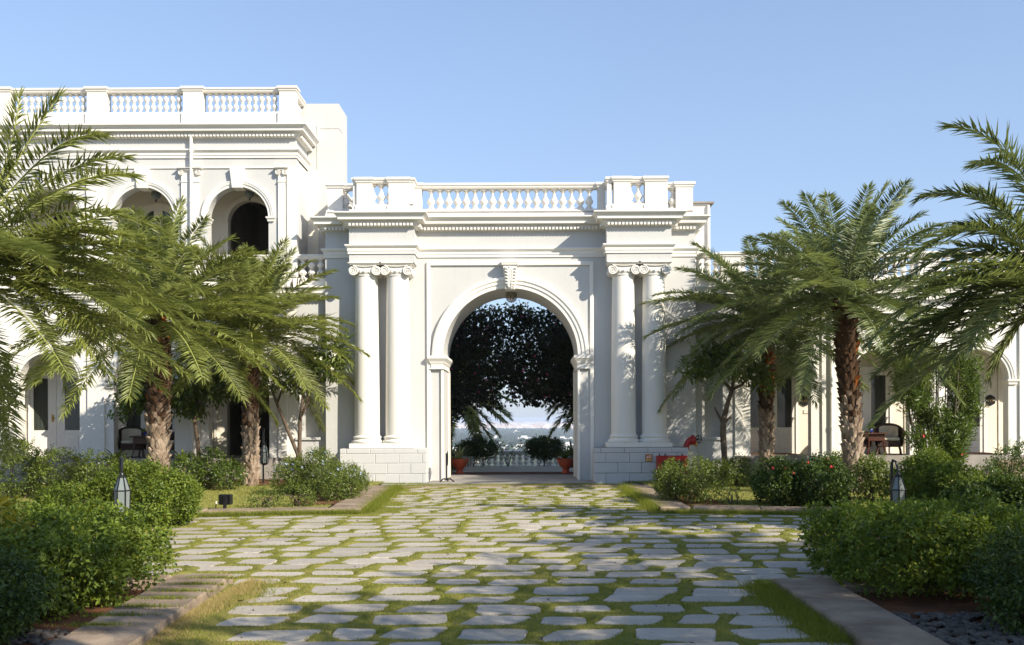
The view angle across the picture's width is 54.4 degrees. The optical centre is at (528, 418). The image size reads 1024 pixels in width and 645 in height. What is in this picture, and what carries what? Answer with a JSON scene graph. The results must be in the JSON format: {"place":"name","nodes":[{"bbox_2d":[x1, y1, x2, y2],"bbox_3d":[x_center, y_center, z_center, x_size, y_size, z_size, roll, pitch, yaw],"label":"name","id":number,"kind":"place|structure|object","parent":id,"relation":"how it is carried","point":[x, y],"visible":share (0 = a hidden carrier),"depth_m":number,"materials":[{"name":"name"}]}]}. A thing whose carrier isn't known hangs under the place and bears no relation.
{"place":"outdoors","nodes":[
{"label":"outdoors","id":0,"kind":"place"},
{"bbox_2d":[2,590,144,644],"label":"soil","id":1,"kind":"structure","parent":0,"point":[75,618],"depth_m":7.98,"materials":[{"name":"brown soil"}]},
{"bbox_2d":[0,494,36,550],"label":"croton","id":2,"kind":"object","parent":1,"relation":"on","point":[4,504],"visible":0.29,"depth_m":8.29,"materials":[{"name":"green plant"}]},
{"bbox_2d":[0,542,64,644],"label":"hedge","id":3,"kind":"object","parent":1,"relation":"on","point":[29,594],"visible":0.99,"depth_m":6.94,"materials":[{"name":"green plant"}]},
{"bbox_2d":[169,431,174,457],"bbox_3d":[-9.285,0.604,26.495,0.880,0.835,0.742,0,0,40],"label":"wicker armchair","id":4,"kind":"object","parent":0,"point":[172,437],"visible":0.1,"depth_m":26.11,"materials":[{"name":"wicker"}]},
{"bbox_2d":[0,85,352,481],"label":"two storey wing","id":5,"kind":"structure","parent":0,"point":[286,162],"depth_m":25.80,"materials":[{"name":"white paint"}]},
{"bbox_2d":[28,369,79,456],"bbox_3d":[-12.846,-0.159,27.073,1.540,2.380,0.112,0,0,0],"label":"door","id":6,"kind":"structure","parent":5,"relation":"in","point":[45,428],"depth_m":27.09,"materials":[{"name":"white paint"}]},
{"bbox_2d":[42,203,77,269],"bbox_3d":[-12.534,-4.760,27.094,1.440,2.260,0.050,0,0,0],"label":"door","id":7,"kind":"structure","parent":5,"relation":"in","point":[71,204],"depth_m":27.10,"materials":[{"name":"beige paint"}]},
{"bbox_2d":[117,426,146,456],"bbox_3d":[-10.567,0.610,26.504,0.880,0.835,0.742,0,0,-24],"label":"wicker armchair","id":8,"kind":"object","parent":5,"relation":"on","point":[125,439],"visible":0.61,"depth_m":26.52,"materials":[{"name":"fabric"}]},
{"bbox_2d":[129,436,146,457],"bbox_3d":[-10.096,0.738,26.170,0.580,0.584,0.580,0,0,0],"label":"side table","id":9,"kind":"object","parent":5,"relation":"on","point":[139,439],"visible":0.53,"depth_m":25.95,"materials":[{"name":"brown wood"}]},
{"bbox_2d":[120,371,174,455],"bbox_3d":[-10.324,-0.169,27.073,1.540,2.380,0.112,0,0,0],"label":"door","id":10,"kind":"structure","parent":5,"relation":"in","point":[140,421],"depth_m":27.09,"materials":[{"name":"black paint"}]},
{"bbox_2d":[136,202,172,238],"bbox_3d":[-10.082,-4.770,27.094,1.440,2.260,0.050,0,0,0],"label":"door","id":11,"kind":"structure","parent":5,"relation":"in","point":[155,208],"depth_m":27.10,"materials":[{"name":"beige paint"}]},
{"bbox_2d":[151,191,160,201],"bbox_3d":[-9.887,-6.001,26.420,0.250,0.510,0.250,0,0,0],"label":"globe lamp","id":12,"kind":"object","parent":5,"relation":"hanging from","point":[156,195],"visible":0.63,"depth_m":26.34,"materials":[{"name":"black glass"}]},
{"bbox_2d":[245,190,253,199],"bbox_3d":[-7.404,-6.046,26.420,0.250,0.510,0.250,0,0,0],"label":"globe lamp","id":13,"kind":"object","parent":5,"relation":"hanging from","point":[249,194],"visible":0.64,"depth_m":26.33,"materials":[{"name":"black glass"}]},
{"bbox_2d":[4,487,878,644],"bbox_3d":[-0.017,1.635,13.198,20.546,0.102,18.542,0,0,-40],"label":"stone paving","id":14,"kind":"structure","parent":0,"point":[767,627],"depth_m":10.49,"materials":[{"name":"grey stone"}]},
{"bbox_2d":[158,485,925,644],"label":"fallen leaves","id":15,"kind":"object","parent":14,"relation":"on","point":[540,638],"visible":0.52,"depth_m":11.94,"materials":[{"name":"brown plant"}]},
{"bbox_2d":[0,477,889,509],"bbox_3d":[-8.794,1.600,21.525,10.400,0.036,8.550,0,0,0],"label":"lawn","id":16,"kind":"structure","parent":0,"point":[19,483],"depth_m":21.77,"materials":[{"name":"green plant"}]},
{"bbox_2d":[0,356,25,436],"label":"magnolia tree","id":17,"kind":"object","parent":16,"relation":"on","point":[20,390],"visible":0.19,"depth_m":21.62,"materials":[{"name":"green plant"}]},
{"bbox_2d":[104,448,129,463],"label":"fern","id":18,"kind":"object","parent":16,"relation":"on","point":[118,454],"visible":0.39,"depth_m":24.47,"materials":[{"name":"green plant"}]},
{"bbox_2d":[19,479,296,485],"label":"soil","id":19,"kind":"structure","parent":16,"relation":"on","point":[266,481],"depth_m":24.44,"materials":[{"name":"brown soil"}]},
{"bbox_2d":[260,428,268,482],"bbox_3d":[-6.425,0.948,24.201,0.184,1.456,0.209,0,0,13],"label":"garden lantern","id":20,"kind":"object","parent":19,"relation":"on","point":[264,455],"visible":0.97,"depth_m":24.17,"materials":[{"name":"black metal"}]},
{"bbox_2d":[106,361,241,481],"bbox_3d":[-8.708,0.057,24.793,3.588,3.156,1.834,0,0,0],"label":"broadleaf tree","id":21,"kind":"object","parent":16,"relation":"on","point":[186,406],"visible":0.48,"depth_m":24.61,"materials":[{"name":"green plant"}]},
{"bbox_2d":[170,449,193,470],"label":"fern","id":22,"kind":"object","parent":16,"relation":"on","point":[179,457],"visible":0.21,"depth_m":24.16,"materials":[{"name":"green plant"}]},
{"bbox_2d":[215,494,232,508],"bbox_3d":[-5.292,1.466,17.277,0.282,0.309,0.145,0,0,0],"label":"floodlight","id":23,"kind":"object","parent":16,"relation":"on","point":[224,500],"visible":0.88,"depth_m":17.23,"materials":[{"name":"black metal"}]},
{"bbox_2d":[218,456,242,483],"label":"fern","id":24,"kind":"object","parent":16,"relation":"on","point":[233,463],"visible":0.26,"depth_m":23.97,"materials":[{"name":"green plant"}]},
{"bbox_2d":[259,324,356,476],"bbox_3d":[-5.416,-0.347,24.368,2.532,3.946,1.361,0,0,0],"label":"frangipani tree","id":25,"kind":"object","parent":16,"relation":"on","point":[286,378],"visible":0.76,"depth_m":24.35,"materials":[{"name":"green plant"}]},
{"bbox_2d":[300,489,359,503],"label":"soil","id":26,"kind":"structure","parent":16,"relation":"on","point":[326,501],"depth_m":18.82,"materials":[{"name":"brown soil"}]},
{"bbox_2d":[36,480,881,644],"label":"turf","id":27,"kind":"structure","parent":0,"point":[461,629],"depth_m":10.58,"materials":[{"name":"green plant"}]},
{"bbox_2d":[113,457,130,520],"bbox_3d":[-5.473,1.090,13.401,0.196,1.163,0.224,0,0,13],"label":"garden lantern","id":28,"kind":"object","parent":27,"relation":"on","point":[122,491],"visible":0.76,"depth_m":13.36,"materials":[{"name":"black metal"}]},
{"bbox_2d":[890,459,905,502],"bbox_3d":[4.974,1.087,13.401,0.196,1.087,0.224,0,0,13],"label":"garden lantern","id":29,"kind":"object","parent":27,"relation":"on","point":[897,488],"visible":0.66,"depth_m":13.35,"materials":[{"name":"black metal"}]},
{"bbox_2d":[424,474,596,484],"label":"passage floor","id":30,"kind":"structure","parent":0,"point":[521,479],"depth_m":25.83,"materials":[{"name":"beige stone"}]},
{"bbox_2d":[440,451,454,481],"bbox_3d":[-2.020,1.202,25.041,0.319,0.790,0.334,0,0,36],"label":"sign stand","id":31,"kind":"object","parent":30,"relation":"on","point":[446,478],"visible":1,"depth_m":25.02,"materials":[{"name":"black metal"}]},
{"bbox_2d":[0,0,1023,422],"label":"sky","id":32,"kind":"structure","parent":0,"point":[758,104],"materials":[{"name":"blue"}]},
{"bbox_2d":[455,421,572,428],"bbox_3d":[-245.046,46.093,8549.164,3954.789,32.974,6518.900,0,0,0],"label":"distant city","id":33,"kind":"object","parent":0,"point":[533,425],"visible":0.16,"depth_m":6238.53},
{"bbox_2d":[750,453,794,454],"bbox_3d":[6.530,0.941,26.780,1.123,0.024,0.560,0,0,0],"label":"door mat","id":34,"kind":"object","parent":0,"point":[775,453],"depth_m":26.61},
{"bbox_2d":[641,477,974,506],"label":"lawn","id":35,"kind":"structure","parent":0,"point":[753,495],"depth_m":21.03,"materials":[{"name":"green plant"}]},
{"bbox_2d":[656,454,687,473],"bbox_3d":[3.648,1.234,24.687,0.943,0.744,0.286,0,0,0],"label":"fire cabinet","id":36,"kind":"object","parent":35,"relation":"on","point":[661,459],"visible":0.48,"depth_m":24.55,"materials":[{"name":"red metal"}]},
{"bbox_2d":[655,488,725,505],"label":"soil","id":37,"kind":"structure","parent":35,"relation":"on","point":[687,503],"depth_m":18.08,"materials":[{"name":"brown soil"}]},
{"bbox_2d":[675,333,779,482],"bbox_3d":[4.728,-0.227,23.590,2.591,3.617,1.402,0,0,0],"label":"frangipani tree","id":38,"kind":"object","parent":35,"relation":"on","point":[699,371],"visible":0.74,"depth_m":23.47,"materials":[{"name":"green plant"}]},
{"bbox_2d":[716,484,743,504],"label":"shrub","id":39,"kind":"object","parent":35,"relation":"on","point":[732,495],"visible":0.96,"depth_m":17.79,"materials":[{"name":"green plant"}]},
{"bbox_2d":[744,449,858,506],"bbox_3d":[4.810,1.117,17.554,1.847,1.148,1.759,0,0,0],"label":"hibiscus bush","id":40,"kind":"object","parent":35,"relation":"on","point":[798,482],"visible":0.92,"depth_m":17.21,"materials":[{"name":"green plant"}]},
{"bbox_2d":[887,340,988,464],"bbox_3d":[9.423,-0.165,22.987,2.399,3.465,1.422,0,0,0],"label":"oleander bush","id":41,"kind":"object","parent":35,"relation":"on","point":[951,428],"visible":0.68,"depth_m":22.77,"materials":[{"name":"green plant"}]},
{"bbox_2d":[634,201,1023,478],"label":"verandah wing","id":42,"kind":"structure","parent":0,"point":[797,432],"depth_m":25.80,"materials":[{"name":"white paint"}]},
{"bbox_2d":[750,366,796,453],"bbox_3d":[6.534,-0.236,27.094,1.540,2.380,0.070,0,0,0],"label":"door","id":43,"kind":"structure","parent":42,"relation":"in","point":[785,405],"depth_m":27.09,"materials":[{"name":"white paint"}]},
{"bbox_2d":[799,396,807,405],"bbox_3d":[7.510,-0.492,27.101,0.270,0.302,0.038,0,0,0],"label":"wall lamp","id":44,"kind":"object","parent":42,"relation":"attached to","point":[804,403],"visible":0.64,"depth_m":27.09,"materials":[{"name":"black metal"}]},
{"bbox_2d":[862,431,871,453],"bbox_3d":[8.604,0.533,26.465,0.880,0.835,0.742,0,0,-40],"label":"wicker armchair","id":45,"kind":"object","parent":42,"relation":"on","point":[865,443],"visible":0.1,"depth_m":26.29,"materials":[{"name":"wicker"}]},
{"bbox_2d":[859,366,890,452],"bbox_3d":[9.091,-0.246,27.094,1.540,2.380,0.070,0,0,0],"label":"door","id":46,"kind":"structure","parent":42,"relation":"in","point":[871,401],"depth_m":27.09,"materials":[{"name":"white paint"}]},
{"bbox_2d":[863,433,887,454],"bbox_3d":[9.120,0.661,26.310,0.580,0.584,0.580,0,0,0],"label":"side table","id":47,"kind":"object","parent":42,"relation":"on","point":[869,437],"visible":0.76,"depth_m":26.09,"materials":[{"name":"brown wood"}]},
{"bbox_2d":[872,423,905,454],"bbox_3d":[9.586,0.529,26.506,0.880,0.835,0.742,0,0,18],"label":"wicker armchair","id":48,"kind":"object","parent":42,"relation":"on","point":[894,437],"visible":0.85,"depth_m":26.52,"materials":[{"name":"fabric"}]},
{"bbox_2d":[948,366,984,451],"bbox_3d":[11.648,-0.257,27.094,1.540,2.380,0.070,0,0,0],"label":"door","id":49,"kind":"structure","parent":42,"relation":"in","point":[977,446],"depth_m":27.09,"materials":[{"name":"white paint"}]},
{"bbox_2d":[985,395,994,405],"bbox_3d":[12.564,-0.504,27.101,0.270,0.302,0.038,0,0,0],"label":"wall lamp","id":50,"kind":"object","parent":42,"relation":"attached to","point":[989,400],"visible":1,"depth_m":27.09,"materials":[{"name":"black metal"}]},
{"bbox_2d":[855,592,1022,644],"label":"soil","id":51,"kind":"structure","parent":0,"point":[911,605],"depth_m":8.46,"materials":[{"name":"brown soil"}]},
{"bbox_2d":[0,611,1023,644],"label":"pebbles","id":52,"kind":"object","parent":51,"relation":"on","point":[960,626],"visible":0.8,"depth_m":7.24,"materials":[{"name":"grey gravel"}]},
{"bbox_2d":[961,517,1023,635],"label":"shrub","id":53,"kind":"object","parent":52,"relation":"on","point":[1006,601],"visible":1,"depth_m":7.53,"materials":[{"name":"green plant"}]},
{"bbox_2d":[965,452,992,453],"bbox_3d":[11.892,0.919,26.780,0.940,0.024,0.560,0,0,0],"label":"door mat","id":54,"kind":"object","parent":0,"point":[979,453],"depth_m":26.50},
{"bbox_3d":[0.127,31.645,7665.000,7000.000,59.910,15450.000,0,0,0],"label":"ground","id":55,"kind":"structure","parent":0,"visible":0},
{"bbox_2d":[0,436,128,498],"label":"hedge","id":56,"kind":"object","parent":55,"relation":"on","point":[42,467],"visible":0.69,"depth_m":20.03,"materials":[{"name":"green plant"}]},
{"bbox_2d":[0,494,180,623],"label":"hedge","id":57,"kind":"object","parent":55,"relation":"on","point":[72,552],"visible":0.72,"depth_m":8.54,"materials":[{"name":"green plant"}]},
{"bbox_2d":[0,84,214,465],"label":"date palm","id":58,"kind":"object","parent":55,"relation":"on","point":[41,251],"visible":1,"depth_m":12.96,"materials":[{"name":"green plant"}]},
{"bbox_2d":[25,453,205,527],"bbox_3d":[-6.168,1.118,15.013,2.526,1.204,1.908,0,0,-17],"label":"hedge","id":59,"kind":"object","parent":55,"relation":"on","point":[161,486],"visible":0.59,"depth_m":14.71,"materials":[{"name":"green plant"}]},
{"bbox_2d":[100,575,171,589],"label":"kerb","id":60,"kind":"structure","parent":55,"relation":"on","point":[151,580],"depth_m":9.35,"materials":[{"name":"concrete"}]},
{"bbox_2d":[50,574,232,644],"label":"kerb","id":61,"kind":"structure","parent":55,"relation":"on","point":[135,634],"depth_m":7.62,"materials":[{"name":"concrete"}]},
{"bbox_2d":[5,195,297,472],"bbox_3d":[-7.780,-1.434,20.654,5.873,6.303,5.696,0,0,0],"label":"date palm","id":62,"kind":"object","parent":55,"relation":"on","point":[158,416],"visible":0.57,"depth_m":19.99,"materials":[{"name":"green plant"}]},
{"bbox_2d":[170,444,249,489],"bbox_3d":[-7.284,1.137,22.633,1.904,1.143,1.343,0,0,0],"label":"shrub","id":63,"kind":"object","parent":55,"relation":"on","point":[217,474],"visible":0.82,"depth_m":22.48,"materials":[{"name":"green plant"}]},
{"bbox_2d":[115,231,371,485],"bbox_3d":[-6.612,-1.362,23.580,5.687,6.141,5.386,0,0,0],"label":"date palm","id":64,"kind":"object","parent":55,"relation":"on","point":[272,270],"visible":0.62,"depth_m":23.32,"materials":[{"name":"green plant"}]},
{"bbox_2d":[186,507,327,513],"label":"kerb","id":65,"kind":"structure","parent":55,"relation":"on","point":[262,509],"depth_m":17.01,"materials":[{"name":"stone"}]},
{"bbox_2d":[244,478,321,507],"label":"shrub","id":66,"kind":"object","parent":55,"relation":"on","point":[296,502],"visible":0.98,"depth_m":17.77,"materials":[{"name":"green plant"}]},
{"bbox_2d":[266,445,372,496],"bbox_3d":[-4.252,1.085,20.506,2.654,1.191,1.486,0,0,30],"label":"plumbago bush","id":67,"kind":"object","parent":55,"relation":"on","point":[309,469],"visible":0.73,"depth_m":20.34,"materials":[{"name":"green plant"}]},
{"bbox_2d":[317,466,365,505],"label":"shrub","id":68,"kind":"object","parent":55,"relation":"on","point":[337,483],"visible":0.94,"depth_m":19.09,"materials":[{"name":"green plant"}]},
{"bbox_2d":[327,485,391,512],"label":"kerb","id":69,"kind":"structure","parent":55,"relation":"on","point":[347,503],"depth_m":18.67,"materials":[{"name":"stone"}]},
{"bbox_2d":[451,443,466,469],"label":"fern","id":70,"kind":"object","parent":55,"relation":"on","point":[453,454],"visible":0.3,"depth_m":31.60,"materials":[{"name":"green plant"}]},
{"bbox_2d":[452,456,472,471],"bbox_3d":[-2.203,1.718,32.850,0.713,0.947,0.742,0,0,0],"label":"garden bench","id":71,"kind":"object","parent":55,"relation":"on","point":[469,465],"visible":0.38,"depth_m":33.09,"materials":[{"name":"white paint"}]},
{"bbox_2d":[455,434,501,466],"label":"round shrub","id":72,"kind":"object","parent":55,"relation":"on","point":[477,453],"visible":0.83,"depth_m":33.25,"materials":[{"name":"green plant"}]},
{"bbox_2d":[451,333,517,457],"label":"date palm","id":73,"kind":"object","parent":55,"relation":"on","point":[473,422],"visible":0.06,"depth_m":34.46,"materials":[{"name":"green plant"}]},
{"bbox_2d":[449,302,520,423],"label":"orchid tree","id":74,"kind":"object","parent":55,"relation":"on","point":[470,371],"visible":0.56,"depth_m":29.64,"materials":[{"name":"green plant"}]},
{"bbox_2d":[495,437,523,466],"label":"sapling","id":75,"kind":"object","parent":55,"relation":"on","point":[507,449],"visible":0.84,"depth_m":35.48,"materials":[{"name":"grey plant"}]},
{"bbox_2d":[309,176,710,485],"bbox_3d":[-0.463,-2.198,26.130,10.194,7.800,2.940,0,0,0],"label":"gatehouse","id":76,"kind":"object","parent":55,"relation":"on","point":[413,283],"visible":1,"depth_m":25.54,"materials":[{"name":"white paint"}]},
{"bbox_2d":[645,454,651,461],"bbox_3d":[2.999,0.977,24.841,0.170,0.180,0.021,0,0,0],"label":"fire sign","id":77,"kind":"object","parent":76,"relation":"attached to","point":[648,457],"visible":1,"depth_m":24.84,"materials":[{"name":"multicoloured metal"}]},
{"bbox_2d":[683,435,701,449],"bbox_3d":[4.142,0.592,25.150,0.463,0.384,0.229,0,0,0],"label":"fire hydrant","id":78,"kind":"object","parent":76,"relation":"on","point":[691,440],"visible":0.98,"depth_m":25.09,"materials":[{"name":"red metal"}]},
{"bbox_2d":[452,427,572,465],"bbox_3d":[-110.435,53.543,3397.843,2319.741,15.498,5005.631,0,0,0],"label":"distant wood","id":79,"kind":"object","parent":55,"relation":"on","point":[510,436],"visible":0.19,"depth_m":2853.14,"materials":[{"name":"plant"}]},
{"bbox_2d":[451,472,573,474],"bbox_3d":[-0.492,1.867,29.425,13.000,0.470,2.350,0,0,0],"label":"terrace bed","id":80,"kind":"object","parent":55,"relation":"on","point":[499,473],"visible":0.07,"depth_m":29.72,"materials":[{"name":"grey stone"}]},
{"bbox_2d":[451,445,473,473],"bbox_3d":[-2.004,1.163,28.946,1.006,0.850,0.914,0,0,0],"label":"flower pot","id":81,"kind":"object","parent":80,"relation":"on","point":[459,462],"visible":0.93,"depth_m":28.77,"materials":[{"name":"ceramic"}]},
{"bbox_2d":[550,445,572,472],"bbox_3d":[1.074,1.173,28.848,0.977,0.804,0.856,0,0,24],"label":"flower pot","id":82,"kind":"object","parent":80,"relation":"on","point":[565,462],"visible":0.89,"depth_m":28.78,"materials":[{"name":"ceramic"}]},
{"bbox_2d":[555,440,572,467],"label":"fern","id":83,"kind":"object","parent":82,"relation":"in","point":[570,446],"visible":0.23,"depth_m":32.39,"materials":[{"name":"green plant"}]},
{"bbox_2d":[452,450,573,471],"bbox_3d":[-0.743,1.716,37.335,13.500,1.047,0.330,0,0,0],"label":"terrace balustrade","id":84,"kind":"object","parent":55,"relation":"on","point":[513,467],"visible":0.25,"depth_m":37.20,"materials":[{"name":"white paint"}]},
{"bbox_2d":[405,485,622,487],"bbox_3d":[0.371,1.628,23.376,7.045,0.121,0.361,0,0,0],"label":"threshold strip","id":85,"kind":"object","parent":55,"relation":"on","point":[482,486],"visible":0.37,"depth_m":23.21,"materials":[{"name":"stone"}]},
{"bbox_2d":[497,300,573,415],"bbox_3d":[1.068,-0.932,29.920,4.225,5.281,2.089,0,0,0],"label":"orchid tree","id":86,"kind":"object","parent":55,"relation":"on","point":[552,364],"visible":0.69,"depth_m":29.60,"materials":[{"name":"green plant"}]},
{"bbox_2d":[521,434,565,465],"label":"round shrub","id":87,"kind":"object","parent":55,"relation":"on","point":[535,447],"visible":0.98,"depth_m":33.21,"materials":[{"name":"green plant"}]},
{"bbox_2d":[529,354,572,439],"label":"date palm","id":88,"kind":"object","parent":55,"relation":"on","point":[566,426],"visible":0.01,"depth_m":31.63,"materials":[{"name":"green plant"}]},
{"bbox_2d":[628,485,690,510],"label":"kerb","id":89,"kind":"structure","parent":55,"relation":"on","point":[674,504],"depth_m":18.12,"materials":[{"name":"stone"}]},
{"bbox_2d":[649,451,722,503],"bbox_3d":[2.781,1.129,18.705,1.125,1.065,2.134,0,0,-22],"label":"shrub","id":90,"kind":"object","parent":55,"relation":"on","point":[683,482],"visible":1,"depth_m":18.24,"materials":[{"name":"green plant"}]},
{"bbox_2d":[702,452,756,487],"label":"shrub","id":91,"kind":"object","parent":55,"relation":"on","point":[730,475],"visible":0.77,"depth_m":22.53,"materials":[{"name":"green plant"}]},
{"bbox_2d":[638,232,887,469],"bbox_3d":[5.804,-1.403,24.627,6.255,6.122,6.343,0,0,0],"label":"date palm","id":92,"kind":"object","parent":55,"relation":"on","point":[767,427],"visible":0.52,"depth_m":23.95,"materials":[{"name":"green plant"}]},
{"bbox_2d":[693,505,876,513],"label":"kerb","id":93,"kind":"structure","parent":55,"relation":"on","point":[748,507],"depth_m":16.85,"materials":[{"name":"stone"}]},
{"bbox_2d":[689,177,1007,491],"bbox_3d":[6.623,-1.709,20.988,6.519,6.733,5.983,0,0,0],"label":"date palm","id":94,"kind":"object","parent":55,"relation":"on","point":[842,269],"visible":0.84,"depth_m":20.41,"materials":[{"name":"green plant"}]},
{"bbox_2d":[821,449,895,499],"bbox_3d":[6.738,1.113,20.613,0.987,1.081,4.922,0,0,8],"label":"shrub","id":95,"kind":"object","parent":55,"relation":"on","point":[868,470],"visible":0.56,"depth_m":18.63,"materials":[{"name":"green plant"}]},
{"bbox_2d":[772,578,948,644],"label":"kerb","id":96,"kind":"structure","parent":55,"relation":"on","point":[872,621],"depth_m":7.60,"materials":[{"name":"concrete"}]},
{"bbox_2d":[796,489,1023,599],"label":"hedge","id":97,"kind":"object","parent":55,"relation":"on","point":[911,545],"visible":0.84,"depth_m":8.76,"materials":[{"name":"green plant"}]},
{"bbox_2d":[832,578,1005,592],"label":"kerb","id":98,"kind":"structure","parent":55,"relation":"on","point":[849,586],"depth_m":9.02,"materials":[{"name":"concrete"}]},
{"bbox_2d":[883,443,986,505],"bbox_3d":[6.725,1.045,16.777,1.568,1.197,3.740,0,0,12],"label":"hedge","id":99,"kind":"object","parent":55,"relation":"on","point":[929,472],"visible":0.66,"depth_m":15.76,"materials":[{"name":"green plant"}]},
{"bbox_2d":[858,113,1023,432],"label":"date palm","id":100,"kind":"object","parent":55,"relation":"on","point":[986,283],"visible":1,"depth_m":12.64,"materials":[{"name":"green plant"}]},
{"bbox_2d":[935,466,1023,541],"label":"hedge","id":101,"kind":"object","parent":55,"relation":"on","point":[1005,488],"visible":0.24,"depth_m":11.53,"materials":[{"name":"green plant"}]},
{"bbox_2d":[975,436,1023,481],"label":"shrub","id":102,"kind":"object","parent":55,"relation":"on","point":[1016,452],"visible":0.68,"depth_m":22.65,"materials":[{"name":"green plant"}]}
]}

